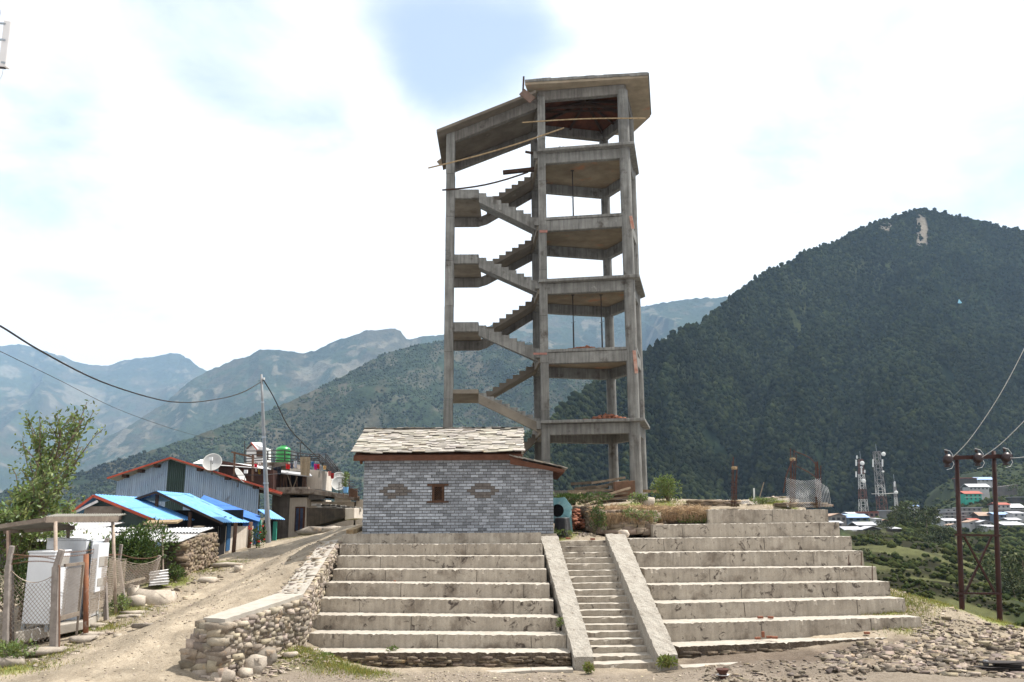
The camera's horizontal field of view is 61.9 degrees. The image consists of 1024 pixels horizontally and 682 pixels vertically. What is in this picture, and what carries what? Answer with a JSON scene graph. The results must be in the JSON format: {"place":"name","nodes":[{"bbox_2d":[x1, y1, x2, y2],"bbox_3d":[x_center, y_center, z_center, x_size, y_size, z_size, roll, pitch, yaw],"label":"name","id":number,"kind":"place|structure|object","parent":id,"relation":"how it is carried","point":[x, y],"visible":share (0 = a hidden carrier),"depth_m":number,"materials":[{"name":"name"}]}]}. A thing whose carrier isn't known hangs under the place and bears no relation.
{"place":"outdoors","nodes":[
{"label":"outdoors","id":0,"kind":"place"},
{"bbox_2d":[0,344,205,492],"bbox_3d":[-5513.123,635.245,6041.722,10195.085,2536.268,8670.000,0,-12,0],"label":"mountain","id":1,"kind":"structure","parent":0,"point":[24,387],"depth_m":7155.36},
{"bbox_2d":[0,340,591,558],"bbox_3d":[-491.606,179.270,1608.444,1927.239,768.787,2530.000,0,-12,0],"label":"mountain spur","id":2,"kind":"structure","parent":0,"point":[432,413],"depth_m":2100.49,"materials":[{"name":"plant"}]},
{"bbox_2d":[0,338,592,561],"bbox_3d":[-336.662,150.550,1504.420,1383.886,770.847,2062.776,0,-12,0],"label":"hillside scrub","id":3,"kind":"object","parent":2,"relation":"on","point":[85,488],"visible":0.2,"depth_m":2052.95,"materials":[{"name":"plant"}]},
{"bbox_2d":[75,296,727,472],"bbox_3d":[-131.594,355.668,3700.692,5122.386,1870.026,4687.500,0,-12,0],"label":"mountain","id":4,"kind":"structure","parent":0,"point":[288,376],"depth_m":4932.94,"materials":[{"name":"stone"}]},
{"bbox_2d":[239,667,721,681],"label":"gravel","id":5,"kind":"structure","parent":0,"point":[560,679],"depth_m":17.64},
{"bbox_2d":[0,464,1023,681],"bbox_3d":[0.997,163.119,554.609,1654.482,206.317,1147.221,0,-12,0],"label":"ground","id":6,"kind":"structure","parent":0,"point":[173,632],"depth_m":20.04,"materials":[{"name":"soil"}]},
{"bbox_2d":[0,0,14,78],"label":"panel aerial","id":7,"kind":"object","parent":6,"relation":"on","point":[6,40],"visible":1,"depth_m":15.49,"materials":[{"name":"paint"}]},
{"bbox_2d":[0,656,25,667],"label":"flat stone","id":8,"kind":"object","parent":6,"relation":"on","point":[8,661],"visible":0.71,"depth_m":17.84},
{"bbox_2d":[0,557,27,610],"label":"shrub","id":9,"kind":"object","parent":6,"relation":"on","point":[20,571],"visible":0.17,"depth_m":23.70,"materials":[{"name":"green plant"}]},
{"bbox_2d":[0,638,39,657],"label":"shrub","id":10,"kind":"object","parent":6,"relation":"on","point":[12,648],"visible":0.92,"depth_m":18.12,"materials":[{"name":"green plant"}]},
{"bbox_2d":[0,464,75,609],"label":"tree","id":11,"kind":"object","parent":6,"relation":"on","point":[24,509],"visible":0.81,"depth_m":24.51,"materials":[{"name":"green plant"}]},
{"bbox_2d":[21,646,66,655],"bbox_3d":[-10.357,6.841,18.816,0.974,0.196,0.621,2,-12,-11],"label":"flat stone","id":12,"kind":"object","parent":6,"relation":"on","point":[44,650],"visible":0.64,"depth_m":18.69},
{"bbox_2d":[7,399,106,620],"bbox_3d":[-14.735,5.580,27.222,2.597,7.795,3.349,7,-14,-33],"label":"tree","id":13,"kind":"object","parent":6,"relation":"on","point":[44,455],"visible":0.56,"depth_m":27.46,"materials":[{"name":"green plant"}]},
{"bbox_2d":[15,612,102,642],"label":"concrete plinth","id":14,"kind":"structure","parent":6,"relation":"on","point":[67,626],"depth_m":20.22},
{"bbox_2d":[21,549,71,631],"bbox_3d":[-11.270,6.002,20.669,0.709,1.820,1.740,2,-12,-12],"label":"equipment cabinet","id":15,"kind":"object","parent":14,"relation":"on","point":[37,571],"visible":0.67,"depth_m":20.09,"materials":[{"name":"metal"}]},
{"bbox_2d":[46,538,90,619],"bbox_3d":[-11.637,6.262,22.147,2.950,2.235,0.350,-11,-16,40],"label":"equipment cabinet","id":16,"kind":"object","parent":14,"relation":"on","point":[77,544],"visible":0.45,"depth_m":21.57,"materials":[{"name":"metal"}]},
{"bbox_2d":[82,539,108,618],"bbox_3d":[-10.772,6.180,22.079,0.475,2.038,2.039,6,-14,-28],"label":"equipment cabinet","id":17,"kind":"object","parent":14,"relation":"on","point":[100,552],"visible":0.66,"depth_m":21.48,"materials":[{"name":"metal"}]},
{"bbox_2d":[28,494,91,551],"bbox_3d":[-14.872,7.109,27.602,1.632,4.287,2.510,-6,-13,25],"label":"tree","id":18,"kind":"object","parent":6,"relation":"on","point":[62,507],"visible":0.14,"depth_m":28.06,"materials":[{"name":"green plant"}]},
{"bbox_2d":[0,513,125,640],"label":"tin shelter","id":19,"kind":"object","parent":6,"relation":"on","point":[51,523],"visible":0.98,"depth_m":22.01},
{"bbox_2d":[0,538,161,655],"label":"chain link fence","id":20,"kind":"object","parent":6,"relation":"on","point":[9,603],"visible":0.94,"depth_m":19.22,"materials":[{"name":"metal"}]},
{"bbox_2d":[68,635,98,642],"bbox_3d":[-9.930,6.886,19.712,0.740,0.147,0.496,0,-12,0],"label":"flat stone","id":21,"kind":"object","parent":6,"relation":"on","point":[82,638],"visible":0.92,"depth_m":19.57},
{"bbox_2d":[83,554,88,632],"bbox_3d":[-10.130,6.097,20.289,0.307,2.010,0.120,0,-12,0],"label":"rusty pipe post","id":22,"kind":"object","parent":6,"relation":"on","point":[86,597],"visible":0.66,"depth_m":20.26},
{"bbox_2d":[60,562,84,635],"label":"wire gate","id":23,"kind":"structure","parent":22,"relation":"attached to","point":[67,615],"depth_m":19.93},
{"bbox_2d":[0,522,219,576],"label":"stone hut","id":24,"kind":"object","parent":6,"relation":"on","point":[198,551],"visible":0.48,"depth_m":28.19,"materials":[{"name":"stone"}]},
{"bbox_2d":[108,593,131,612],"bbox_3d":[-10.447,6.946,22.649,0.618,0.517,0.834,7,-14,-32],"label":"shrub","id":25,"kind":"object","parent":6,"relation":"on","point":[121,606],"visible":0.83,"depth_m":22.62,"materials":[{"name":"green plant"}]},
{"bbox_2d":[72,494,194,580],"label":"blue roof shed","id":26,"kind":"structure","parent":6,"relation":"on","point":[137,512],"depth_m":32.69,"materials":[{"name":"white paint"}]},
{"bbox_2d":[127,595,145,606],"bbox_3d":[-10.255,7.123,23.294,0.532,0.381,0.488,3,-12,-14],"label":"boulder","id":27,"kind":"object","parent":6,"relation":"on","point":[138,600],"visible":0.66,"depth_m":23.18,"materials":[{"name":"stone"}]},
{"bbox_2d":[101,516,180,575],"bbox_3d":[-11.312,6.219,25.841,2.281,1.814,1.597,0,-12,0],"label":"shrub","id":28,"kind":"object","parent":6,"relation":"on","point":[135,546],"visible":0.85,"depth_m":25.63,"materials":[{"name":"green plant"}]},
{"bbox_2d":[132,588,176,605],"bbox_3d":[-9.924,7.155,23.632,1.172,0.602,0.761,0,-12,0],"label":"boulder","id":29,"kind":"object","parent":6,"relation":"on","point":[158,597],"visible":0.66,"depth_m":23.45,"materials":[{"name":"stone"}]},
{"bbox_2d":[149,569,168,585],"bbox_3d":[-10.441,6.974,25.176,0.369,0.423,0.859,-7,-14,28],"label":"folded tin","id":30,"kind":"object","parent":6,"relation":"on","point":[162,578],"visible":0.98,"depth_m":25.19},
{"bbox_2d":[4,536,330,681],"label":"road stones","id":31,"kind":"object","parent":6,"relation":"on","point":[99,639],"visible":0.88,"depth_m":20.79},
{"bbox_2d":[164,562,187,580],"bbox_3d":[-10.219,6.991,25.884,0.722,0.617,0.454,4,-13,-21],"label":"shrub","id":32,"kind":"object","parent":6,"relation":"on","point":[177,576],"visible":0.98,"depth_m":25.85,"materials":[{"name":"green plant"}]},
{"bbox_2d":[134,491,253,555],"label":"blue roof shed","id":33,"kind":"structure","parent":6,"relation":"on","point":[233,532],"depth_m":37.06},
{"bbox_2d":[217,516,226,555],"bbox_3d":[-12.396,8.332,36.461,0.040,1.660,0.521,-3,-12,10],"label":"doorway","id":34,"kind":"structure","parent":33,"relation":"in","point":[222,528],"depth_m":36.42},
{"bbox_2d":[107,457,282,546],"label":"tin barn","id":35,"kind":"structure","parent":6,"relation":"on","point":[181,476],"depth_m":45.40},
{"bbox_2d":[202,453,221,474],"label":"satellite dish","id":36,"kind":"object","parent":35,"relation":"on","point":[212,462],"visible":1,"depth_m":44.90,"materials":[{"name":"metal"}]},
{"bbox_2d":[209,669,235,681],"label":"boulder","id":37,"kind":"object","parent":6,"relation":"on","point":[228,675],"visible":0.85,"depth_m":17.07,"materials":[{"name":"stone"}]},
{"bbox_2d":[201,495,260,544],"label":"blue roof shed","id":38,"kind":"structure","parent":6,"relation":"on","point":[251,517],"depth_m":40.64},
{"bbox_2d":[193,459,282,492],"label":"brown shed","id":39,"kind":"structure","parent":6,"relation":"on","point":[225,467],"depth_m":50.02,"materials":[{"name":"white paint"}]},
{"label":"washing line","id":40,"kind":"object","parent":39,"relation":"attached to","visible":0},
{"bbox_2d":[300,457,309,475],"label":"laundry","id":41,"kind":"object","parent":40,"relation":"hanging from","point":[304,465],"visible":1,"depth_m":50.71,"materials":[{"name":"fabric"}]},
{"bbox_2d":[231,451,253,480],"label":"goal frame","id":42,"kind":"object","parent":6,"relation":"on","point":[252,471],"visible":0.94,"depth_m":49.59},
{"bbox_2d":[244,654,267,673],"bbox_3d":[-5.394,6.777,17.883,0.466,0.409,0.427,0,-12,0],"label":"boulder","id":43,"kind":"object","parent":6,"relation":"on","point":[257,663],"visible":0.8,"depth_m":17.78,"materials":[{"name":"stone"}]},
{"bbox_2d":[248,523,266,547],"bbox_3d":[-11.101,8.487,37.302,0.801,1.108,0.701,0,-12,0],"label":"flower bush","id":44,"kind":"object","parent":6,"relation":"on","point":[258,537],"visible":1,"depth_m":37.24,"materials":[{"name":"green plant"}]},
{"bbox_2d":[178,539,341,681],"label":"stone wall","id":45,"kind":"structure","parent":6,"relation":"on","point":[234,638],"depth_m":18.52,"materials":[{"name":"stone"}]},
{"bbox_2d":[260,374,270,542],"bbox_3d":[-11.504,5.673,39.702,1.018,8.370,0.280,0,-12,0],"label":"utility pole","id":46,"kind":"object","parent":6,"relation":"on","point":[266,505],"visible":0.91,"depth_m":39.53,"materials":[{"name":"metal"}]},
{"bbox_2d":[0,325,260,402],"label":"power cable","id":47,"kind":"object","parent":46,"relation":"attached to","point":[21,339],"visible":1,"depth_m":24.18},
{"bbox_2d":[257,646,277,665],"bbox_3d":[-5.221,6.751,18.202,0.438,0.428,0.393,1,-12,-7],"label":"boulder","id":48,"kind":"object","parent":6,"relation":"on","point":[269,652],"visible":0.66,"depth_m":18.11,"materials":[{"name":"stone"}]},
{"bbox_2d":[258,509,284,542],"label":"blue roof shed","id":49,"kind":"structure","parent":6,"relation":"on","point":[273,523],"depth_m":41.98,"materials":[{"name":"white paint"}]},
{"bbox_2d":[245,462,299,470],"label":"roof level slab","id":50,"kind":"structure","parent":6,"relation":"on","point":[273,464],"depth_m":54.59,"materials":[{"name":"concrete"}]},
{"bbox_2d":[246,442,270,462],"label":"tin hut","id":51,"kind":"object","parent":50,"relation":"on","point":[254,445],"visible":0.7,"depth_m":55.71,"materials":[{"name":"white paint"}]},
{"bbox_2d":[275,445,290,461],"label":"water tank","id":52,"kind":"object","parent":50,"relation":"on","point":[283,447],"visible":0.59,"depth_m":56.34,"materials":[{"name":"green plastic"}]},
{"bbox_2d":[232,646,339,681],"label":"slope stones","id":53,"kind":"object","parent":6,"relation":"on","point":[276,669],"visible":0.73,"depth_m":17.95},
{"bbox_2d":[295,526,323,535],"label":"boulder","id":54,"kind":"object","parent":6,"relation":"on","point":[310,530],"visible":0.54,"depth_m":43.45,"materials":[{"name":"stone"}]},
{"bbox_2d":[269,489,362,538],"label":"flat roofed house","id":55,"kind":"structure","parent":6,"relation":"on","point":[290,507],"depth_m":50.99,"materials":[{"name":"concrete"}]},
{"bbox_2d":[276,470,311,489],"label":"wooden lean to","id":56,"kind":"object","parent":55,"relation":"on","point":[293,480],"visible":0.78,"depth_m":50.96,"materials":[{"name":"brown wood"}]},
{"bbox_2d":[244,441,357,488],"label":"steel railing","id":57,"kind":"object","parent":55,"relation":"on","point":[329,466],"visible":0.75,"depth_m":53.85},
{"bbox_2d":[290,468,331,490],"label":"white room","id":58,"kind":"object","parent":55,"relation":"on","point":[321,483],"visible":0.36,"depth_m":53.28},
{"bbox_2d":[307,507,345,526],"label":"blackened wall","id":59,"kind":"structure","parent":6,"relation":"on","point":[320,517],"depth_m":45.58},
{"bbox_2d":[345,508,362,519],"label":"concrete wall","id":60,"kind":"structure","parent":6,"relation":"on","point":[353,514],"depth_m":45.74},
{"bbox_2d":[309,532,571,667],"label":"seating terrace","id":61,"kind":"structure","parent":6,"relation":"on","point":[464,599],"depth_m":21.62,"materials":[{"name":"concrete"}]},
{"bbox_2d":[351,427,567,535],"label":"brick house","id":62,"kind":"structure","parent":6,"relation":"on","point":[455,480],"depth_m":26.19,"materials":[{"name":"brick"}]},
{"bbox_2d":[427,484,448,502],"bbox_3d":[-2.274,4.684,26.227,0.663,0.564,0.190,0,-12,0],"label":"window","id":63,"kind":"structure","parent":62,"relation":"in","point":[437,489],"depth_m":26.20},
{"bbox_2d":[0,497,1023,679],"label":"grass","id":64,"kind":"structure","parent":6,"relation":"on","point":[350,668],"depth_m":18.97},
{"bbox_2d":[486,667,572,673],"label":"kerb","id":65,"kind":"structure","parent":6,"relation":"on","point":[545,669],"depth_m":18.47,"materials":[{"name":"concrete"}]},
{"bbox_2d":[437,72,650,502],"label":"concrete tower","id":66,"kind":"structure","parent":6,"relation":"on","point":[604,171],"depth_m":39.84,"materials":[{"name":"concrete"}]},
{"bbox_2d":[442,172,527,190],"bbox_3d":[-1.226,-7.464,39.817,4.074,1.267,0.076,2,-12,-11],"label":"timber bar","id":67,"kind":"object","parent":66,"relation":"attached to","point":[484,184],"visible":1,"depth_m":39.74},
{"bbox_2d":[428,127,563,168],"bbox_3d":[-0.708,-8.799,38.872,6.210,1.991,0.066,0,-12,0],"label":"bamboo pole","id":68,"kind":"object","parent":66,"relation":"attached to","point":[496,149],"visible":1,"depth_m":38.83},
{"bbox_2d":[503,167,533,174],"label":"timber plank","id":69,"kind":"object","parent":66,"relation":"on","point":[518,170],"visible":1,"depth_m":40.36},
{"bbox_2d":[522,118,645,122],"bbox_3d":[3.288,-10.069,38.932,5.647,0.241,0.057,0,-12,0],"label":"bamboo pole","id":70,"kind":"object","parent":66,"relation":"attached to","point":[579,119],"visible":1,"depth_m":38.92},
{"bbox_2d":[554,517,570,536],"bbox_3d":[1.562,5.772,26.477,0.569,0.580,0.569,0,-12,0],"label":"ribbed drum","id":71,"kind":"object","parent":6,"relation":"on","point":[560,523],"visible":0.85,"depth_m":26.29,"materials":[{"name":"grey metal"}]},
{"bbox_2d":[553,497,572,531],"bbox_3d":[1.478,5.599,27.139,0.914,1.223,1.065,0,-12,0],"label":"cement mixer","id":72,"kind":"object","parent":6,"relation":"on","point":[562,506],"visible":0.62,"depth_m":26.86,"materials":[{"name":"teal paint"}]},
{"bbox_2d":[571,508,584,528],"bbox_3d":[2.037,5.925,28.358,1.044,0.714,1.147,0,-12,0],"label":"brick heap","id":73,"kind":"object","parent":6,"relation":"on","point":[578,521],"visible":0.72,"depth_m":28.04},
{"bbox_2d":[588,501,606,531],"bbox_3d":[2.680,5.459,26.644,0.457,0.996,0.582,6,-13,-27],"label":"bush","id":74,"kind":"object","parent":6,"relation":"on","point":[599,523],"visible":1,"depth_m":26.57,"materials":[{"name":"green plant"}]},
{"bbox_2d":[588,496,628,501],"bbox_3d":[3.624,6.191,33.287,1.927,0.245,0.180,-1,-12,3],"label":"timber plank","id":75,"kind":"object","parent":6,"relation":"on","point":[614,498],"visible":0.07,"depth_m":33.19,"materials":[{"name":"brown wood"}]},
{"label":"timber plank","id":76,"kind":"object","parent":75,"relation":"on","visible":0},
{"bbox_2d":[586,492,627,497],"bbox_3d":[3.533,6.083,33.463,2.025,0.331,0.202,0,-12,0],"label":"timber plank","id":77,"kind":"object","parent":76,"relation":"on","point":[621,493],"visible":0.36,"depth_m":33.38,"materials":[{"name":"brown wood"}]},
{"bbox_2d":[613,480,635,496],"bbox_3d":[4.449,5.861,33.814,0.870,0.659,0.204,2,-12,-13],"label":"timber crate","id":78,"kind":"object","parent":77,"relation":"on","point":[620,485],"visible":0.86,"depth_m":33.73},
{"bbox_2d":[541,534,677,670],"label":"staircase","id":79,"kind":"structure","parent":6,"relation":"on","point":[605,608],"depth_m":21.54,"materials":[{"name":"concrete"}]},
{"bbox_2d":[571,505,706,535],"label":"field stone wall","id":80,"kind":"structure","parent":6,"relation":"on","point":[635,529],"depth_m":26.79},
{"bbox_2d":[553,491,614,504],"bbox_3d":[2.512,5.572,30.282,2.339,0.527,0.624,-1,-12,4],"label":"bush","id":81,"kind":"object","parent":80,"relation":"on","point":[573,497],"visible":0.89,"depth_m":30.23,"materials":[{"name":"green plant"}]},
{"bbox_2d":[586,501,711,537],"bbox_3d":[4.563,5.841,27.908,4.535,1.338,2.650,0,-12,0],"label":"dry straw","id":82,"kind":"object","parent":80,"relation":"on","point":[671,512],"visible":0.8,"depth_m":27.36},
{"bbox_2d":[649,474,682,501],"bbox_3d":[5.620,5.373,31.090,1.292,1.086,0.990,0,-12,0],"label":"bush","id":83,"kind":"object","parent":6,"relation":"on","point":[665,486],"visible":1,"depth_m":30.93,"materials":[{"name":"green plant"}]},
{"bbox_2d":[656,653,677,668],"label":"bush","id":84,"kind":"object","parent":6,"relation":"on","point":[667,660],"visible":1,"depth_m":18.50,"materials":[{"name":"green plant"}]},
{"bbox_2d":[679,662,736,668],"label":"kerb","id":85,"kind":"structure","parent":6,"relation":"on","point":[683,666],"depth_m":18.96,"materials":[{"name":"concrete"}]},
{"bbox_2d":[683,500,741,506],"bbox_3d":[6.838,5.561,29.270,2.047,0.250,0.501,0,-12,0],"label":"stone row","id":86,"kind":"object","parent":6,"relation":"on","point":[716,502],"visible":0.91,"depth_m":29.13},
{"bbox_2d":[731,457,737,506],"bbox_3d":[7.612,4.826,29.229,0.304,1.698,0.226,0,-12,0],"label":"rebar post","id":87,"kind":"object","parent":86,"relation":"on","point":[733,467],"visible":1,"depth_m":29.25,"materials":[{"name":"metal"}]},
{"bbox_2d":[627,509,921,657],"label":"seating terrace","id":88,"kind":"structure","parent":6,"relation":"on","point":[718,581],"depth_m":23.46,"materials":[{"name":"concrete"}]},
{"bbox_2d":[622,506,660,521],"bbox_3d":[4.038,5.400,26.660,1.266,0.512,0.323,0,-12,0],"label":"bush","id":89,"kind":"object","parent":88,"relation":"on","point":[639,514],"visible":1,"depth_m":26.64,"materials":[{"name":"green plant"}]},
{"bbox_2d":[773,502,832,507],"bbox_3d":[9.823,5.540,28.860,1.999,0.207,0.455,0,-12,0],"label":"stone row","id":90,"kind":"object","parent":6,"relation":"on","point":[785,504],"visible":0.85,"depth_m":28.72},
{"bbox_2d":[789,448,796,507],"bbox_3d":[9.570,4.664,29.057,0.374,2.001,0.226,0,-12,0],"label":"rebar post","id":91,"kind":"object","parent":90,"relation":"on","point":[791,459],"visible":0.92,"depth_m":29.10,"materials":[{"name":"metal"}]},
{"bbox_2d":[727,478,830,506],"bbox_3d":[8.875,5.198,29.172,3.696,0.991,1.756,0,-12,0],"label":"wire netting","id":92,"kind":"object","parent":91,"relation":"attached to","point":[812,489],"visible":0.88,"depth_m":28.64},
{"bbox_2d":[828,513,846,525],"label":"village house","id":93,"kind":"structure","parent":6,"relation":"on","point":[836,517],"depth_m":293.58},
{"bbox_2d":[843,514,869,524],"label":"village house","id":94,"kind":"structure","parent":6,"relation":"on","point":[850,518],"depth_m":298.46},
{"bbox_2d":[855,455,868,511],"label":"lattice mast","id":95,"kind":"object","parent":6,"relation":"on","point":[863,480],"visible":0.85,"depth_m":335.15,"materials":[{"name":"metal"}]},
{"bbox_2d":[701,617,1023,681],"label":"rubble","id":96,"kind":"object","parent":6,"relation":"on","point":[916,655],"visible":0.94,"depth_m":19.21,"materials":[{"name":"stone"}]},
{"bbox_2d":[972,660,1023,671],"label":"slate pile","id":97,"kind":"object","parent":96,"relation":"on","point":[1000,665],"visible":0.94,"depth_m":18.06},
{"bbox_2d":[872,450,887,509],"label":"lattice mast","id":98,"kind":"object","parent":6,"relation":"on","point":[876,468],"visible":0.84,"depth_m":340.55,"materials":[{"name":"metal"}]},
{"bbox_2d":[890,500,918,516],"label":"tree","id":99,"kind":"object","parent":6,"relation":"on","point":[904,505],"visible":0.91,"depth_m":291.92,"materials":[{"name":"green plant"}]},
{"bbox_2d":[893,504,939,524],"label":"tree","id":100,"kind":"object","parent":6,"relation":"on","point":[915,513],"visible":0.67,"depth_m":273.16,"materials":[{"name":"green plant"}]},
{"bbox_2d":[913,508,943,533],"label":"tree","id":101,"kind":"object","parent":6,"relation":"on","point":[930,514],"visible":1,"depth_m":263.23,"materials":[{"name":"green plant"}]},
{"bbox_2d":[872,589,994,634],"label":"bank stones","id":102,"kind":"object","parent":6,"relation":"on","point":[952,608],"visible":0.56,"depth_m":22.71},
{"bbox_2d":[915,531,952,544],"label":"tree","id":103,"kind":"object","parent":6,"relation":"on","point":[934,539],"visible":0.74,"depth_m":231.57,"materials":[{"name":"green plant"}]},
{"bbox_2d":[851,462,1023,626],"bbox_3d":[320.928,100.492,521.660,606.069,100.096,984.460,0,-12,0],"label":"scrub","id":104,"kind":"object","parent":6,"relation":"on","point":[1016,534],"visible":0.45,"depth_m":183.86,"materials":[{"name":"plant"}]},
{"bbox_2d":[923,524,955,538],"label":"tree","id":105,"kind":"object","parent":6,"relation":"on","point":[944,530],"visible":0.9,"depth_m":242.63,"materials":[{"name":"green plant"}]},
{"bbox_2d":[955,491,982,504],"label":"village house","id":106,"kind":"structure","parent":6,"relation":"on","point":[966,497],"depth_m":550.79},
{"bbox_2d":[960,484,990,499],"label":"village house","id":107,"kind":"structure","parent":6,"relation":"on","point":[983,489],"depth_m":581.34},
{"bbox_2d":[942,447,1012,621],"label":"power pylon","id":108,"kind":"object","parent":6,"relation":"on","point":[978,458],"visible":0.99,"depth_m":40.83,"materials":[{"name":"red metal"}]},
{"bbox_2d":[974,570,1023,597],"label":"tree","id":109,"kind":"object","parent":6,"relation":"on","point":[1015,580],"visible":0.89,"depth_m":114.24,"materials":[{"name":"green plant"}]},
{"bbox_2d":[978,552,1023,577],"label":"tree","id":110,"kind":"object","parent":6,"relation":"on","point":[1009,568],"visible":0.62,"depth_m":136.67,"materials":[{"name":"green plant"}]},
{"bbox_2d":[992,484,1017,496],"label":"house","id":111,"kind":"structure","parent":6,"relation":"on","point":[1002,490],"depth_m":590.95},
{"bbox_2d":[0,0,1023,370],"label":"sky","id":112,"kind":"structure","parent":0,"point":[210,183],"materials":[{"name":"white"}]},
{"bbox_2d":[554,210,1023,512],"bbox_3d":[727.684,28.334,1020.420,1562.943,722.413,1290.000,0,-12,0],"label":"mountain forested","id":113,"kind":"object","parent":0,"point":[714,441],"visible":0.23,"depth_m":1118.73,"materials":[{"name":"plant"}]},
{"bbox_2d":[523,207,1023,513],"bbox_3d":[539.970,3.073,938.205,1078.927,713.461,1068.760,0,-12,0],"label":"forest","id":114,"kind":"object","parent":113,"relation":"on","point":[697,470],"visible":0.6,"depth_m":982.35,"materials":[{"name":"plant"}]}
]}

